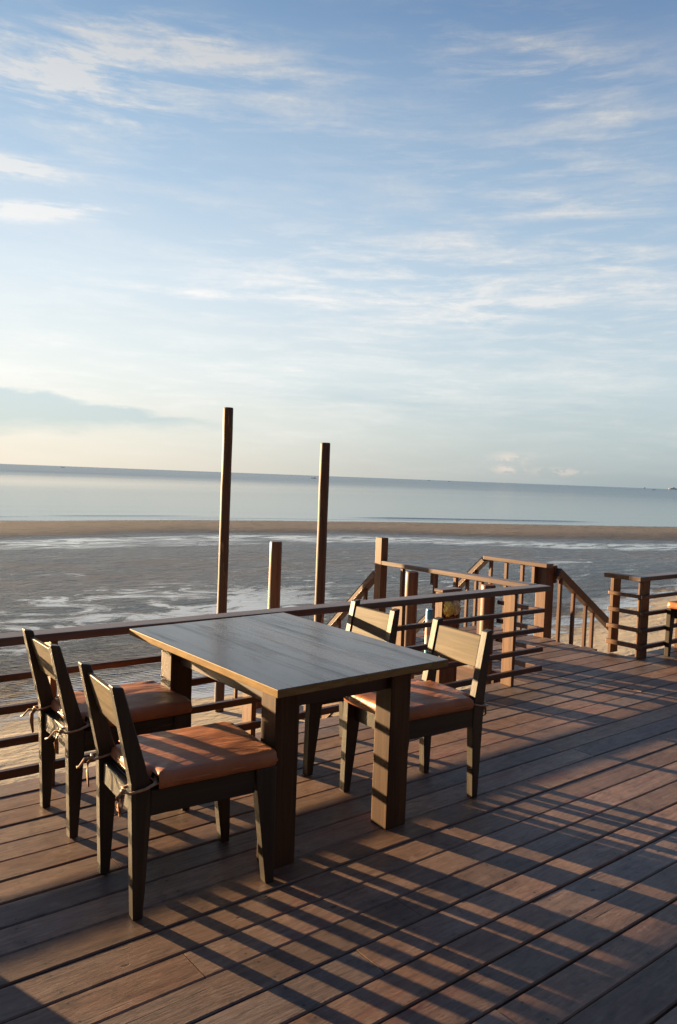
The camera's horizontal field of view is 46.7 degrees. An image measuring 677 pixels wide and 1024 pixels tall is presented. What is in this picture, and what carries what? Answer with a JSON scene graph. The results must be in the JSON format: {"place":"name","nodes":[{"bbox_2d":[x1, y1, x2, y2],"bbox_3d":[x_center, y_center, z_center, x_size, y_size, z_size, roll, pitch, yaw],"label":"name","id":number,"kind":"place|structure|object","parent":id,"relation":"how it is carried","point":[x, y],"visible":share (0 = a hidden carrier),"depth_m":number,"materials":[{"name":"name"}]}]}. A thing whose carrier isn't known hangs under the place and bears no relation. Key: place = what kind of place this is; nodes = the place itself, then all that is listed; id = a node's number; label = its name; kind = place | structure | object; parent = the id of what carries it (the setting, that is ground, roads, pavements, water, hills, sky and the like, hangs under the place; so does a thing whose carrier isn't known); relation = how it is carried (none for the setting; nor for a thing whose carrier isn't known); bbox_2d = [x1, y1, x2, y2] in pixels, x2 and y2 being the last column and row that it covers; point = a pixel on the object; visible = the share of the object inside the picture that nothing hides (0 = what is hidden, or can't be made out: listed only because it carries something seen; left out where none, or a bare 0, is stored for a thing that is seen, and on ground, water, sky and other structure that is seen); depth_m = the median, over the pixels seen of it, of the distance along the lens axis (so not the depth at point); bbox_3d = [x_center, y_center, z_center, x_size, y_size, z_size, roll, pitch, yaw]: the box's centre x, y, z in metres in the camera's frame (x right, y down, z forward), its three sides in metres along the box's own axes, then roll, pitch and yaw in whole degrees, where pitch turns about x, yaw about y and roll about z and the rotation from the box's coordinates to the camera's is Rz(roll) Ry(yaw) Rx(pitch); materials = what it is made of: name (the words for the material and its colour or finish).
{"place":"outdoors","nodes":[
{"label":"outdoors","id":0,"kind":"place"},
{"bbox_2d":[0,520,676,784],"bbox_3d":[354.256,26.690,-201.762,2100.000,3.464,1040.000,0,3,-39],"label":"beach","id":1,"kind":"structure","parent":0,"point":[62,573],"depth_m":23.31,"materials":[{"name":"grey sand"}]},
{"bbox_2d":[214,407,232,711],"bbox_3d":[-1.369,0.723,9.309,0.122,3.910,0.121,0,3,-39],"label":"wooden post","id":2,"kind":"object","parent":1,"relation":"on","point":[227,439],"visible":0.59,"depth_m":9.24,"materials":[{"name":"brown wood"}]},
{"bbox_2d":[231,689,261,708],"bbox_3d":[-1.014,2.176,9.703,0.530,0.600,0.320,0,3,-39],"label":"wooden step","id":3,"kind":"object","parent":1,"relation":"on","point":[258,704],"visible":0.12,"depth_m":9.57,"materials":[{"name":"brown wood"}]},
{"bbox_2d":[268,541,281,608],"bbox_3d":[-0.767,1.524,9.133,0.144,2.372,0.143,0,3,-39],"label":"wooden post","id":4,"kind":"object","parent":1,"relation":"on","point":[274,583],"visible":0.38,"depth_m":9.04,"materials":[{"name":"brown wood"}]},
{"bbox_2d":[314,443,329,623],"bbox_3d":[-0.231,0.912,9.903,0.129,3.565,0.130,0,3,-39],"label":"wooden post","id":5,"kind":"object","parent":1,"relation":"on","point":[323,494],"visible":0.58,"depth_m":9.82,"materials":[{"name":"brown wood"}]},
{"bbox_2d":[303,557,488,718],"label":"wooden stairs","id":6,"kind":"structure","parent":1,"relation":"on","point":[364,587],"depth_m":9.31,"materials":[{"name":"brown wood"}]},
{"bbox_2d":[404,571,418,678],"bbox_3d":[0.694,1.708,7.879,0.130,2.228,0.129,0,3,-39],"label":"timber pile","id":7,"kind":"object","parent":1,"relation":"on","point":[411,585],"visible":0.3,"depth_m":7.79,"materials":[{"name":"brown wood"}]},
{"bbox_2d":[424,608,432,652],"bbox_3d":[0.696,1.760,6.343,0.060,1.965,0.060,0,3,-39],"label":"painted pole","id":8,"kind":"object","parent":1,"relation":"on","point":[429,614],"visible":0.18,"depth_m":6.28,"materials":[{"name":"paint"}]},
{"bbox_2d":[434,587,461,688],"bbox_3d":[0.867,1.683,6.407,0.227,2.125,0.144,0,3,-39],"label":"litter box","id":9,"kind":"object","parent":1,"relation":"on","point":[448,610],"visible":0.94,"depth_m":6.34,"materials":[{"name":"brown wood"}]},
{"bbox_2d":[479,584,495,684],"bbox_3d":[1.309,1.766,7.112,0.130,2.228,0.129,0,3,-39],"label":"timber pile","id":10,"kind":"object","parent":1,"relation":"on","point":[487,605],"visible":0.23,"depth_m":7.02,"materials":[{"name":"brown wood"}]},
{"bbox_2d":[554,568,608,647],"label":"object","id":11,"kind":"structure","parent":1,"relation":"on","point":[582,597],"depth_m":8.96,"materials":[{"name":"brown wood"}]},
{"bbox_2d":[0,464,676,526],"bbox_3d":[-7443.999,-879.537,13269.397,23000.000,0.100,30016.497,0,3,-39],"label":"sea","id":12,"kind":"structure","parent":0,"point":[36,492],"depth_m":100.38,"materials":[{"name":"liquid"}]},
{"bbox_2d":[0,0,676,488],"label":"sky","id":13,"kind":"structure","parent":0,"point":[412,239],"materials":[{"name":"blue"}]},
{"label":"deck underframe","id":14,"kind":"structure","parent":0,"visible":0},
{"bbox_2d":[0,646,676,1023],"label":"deck","id":15,"kind":"structure","parent":14,"relation":"on","point":[534,880],"depth_m":3.22,"materials":[{"name":"brown wood"}]},
{"bbox_2d":[20,628,192,838],"bbox_3d":[-1.145,1.030,3.884,0.722,0.903,0.482,0,3,-38],"label":"dining chair","id":16,"kind":"object","parent":15,"relation":"on","point":[64,719],"visible":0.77,"depth_m":3.78,"materials":[{"name":"brown wood"}]},
{"bbox_2d":[76,662,277,920],"bbox_3d":[-0.667,1.077,3.247,0.716,0.903,0.482,0,3,-34],"label":"dining chair","id":17,"kind":"object","parent":15,"relation":"on","point":[143,778],"visible":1,"depth_m":3.16,"materials":[{"name":"brown wood"}]},
{"bbox_2d":[0,584,550,785],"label":"deck railing","id":18,"kind":"object","parent":15,"relation":"on","point":[250,724],"visible":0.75,"depth_m":5.00,"materials":[{"name":"brown wood"}]},
{"bbox_2d":[130,612,447,868],"bbox_3d":[-0.314,1.091,4.095,1.050,0.825,1.470,0,3,-39],"label":"dining table","id":19,"kind":"object","parent":15,"relation":"on","point":[283,667],"visible":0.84,"depth_m":3.79,"materials":[{"name":"brown wood"}]},
{"bbox_2d":[303,599,399,775],"bbox_3d":[-0.022,1.031,4.798,0.719,0.903,0.482,0,3,-37],"label":"dining chair","id":20,"kind":"object","parent":15,"relation":"on","point":[375,624],"visible":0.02,"depth_m":4.79,"materials":[{"name":"brown wood"}]},
{"bbox_2d":[339,617,492,797],"bbox_3d":[0.435,1.073,4.248,0.720,0.903,0.482,0,3,-35],"label":"dining chair","id":21,"kind":"object","parent":15,"relation":"on","point":[437,708],"visible":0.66,"depth_m":4.21,"materials":[{"name":"brown wood"}]},
{"bbox_2d":[604,572,676,658],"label":"deck railing","id":22,"kind":"object","parent":15,"relation":"on","point":[642,630],"visible":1,"depth_m":7.86,"materials":[{"name":"brown wood"}]},
{"bbox_2d":[664,601,676,656],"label":"dining chair","id":23,"kind":"object","parent":15,"relation":"on","point":[671,615],"visible":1,"depth_m":7.95,"materials":[{"name":"brown wood"}]},
{"bbox_2d":[416,625,623,678],"bbox_3d":[1.665,1.413,8.122,1.732,0.037,1.853,0,3,-39],"label":"landing","id":24,"kind":"object","parent":14,"relation":"on","point":[553,655],"visible":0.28,"depth_m":7.89,"materials":[{"name":"brown wood"}]},
{"bbox_2d":[374,537,538,666],"bbox_3d":[1.088,0.874,7.581,0.120,1.090,2.128,0,3,-39],"label":"landing railing","id":25,"kind":"object","parent":24,"relation":"on","point":[382,562],"visible":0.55,"depth_m":7.73,"materials":[{"name":"brown wood"}]},
{"bbox_2d":[456,666,500,683],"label":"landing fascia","id":26,"kind":"structure","parent":24,"relation":"attached to","point":[463,672],"depth_m":7.38,"materials":[{"name":"brown wood"}]},
{"bbox_2d":[483,555,557,638],"bbox_3d":[2.078,1.052,9.036,0.255,1.018,0.910,0,3,-39],"label":"landing railing","id":27,"kind":"object","parent":24,"relation":"on","point":[542,573],"visible":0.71,"depth_m":8.75,"materials":[{"name":"brown wood"}]}
]}

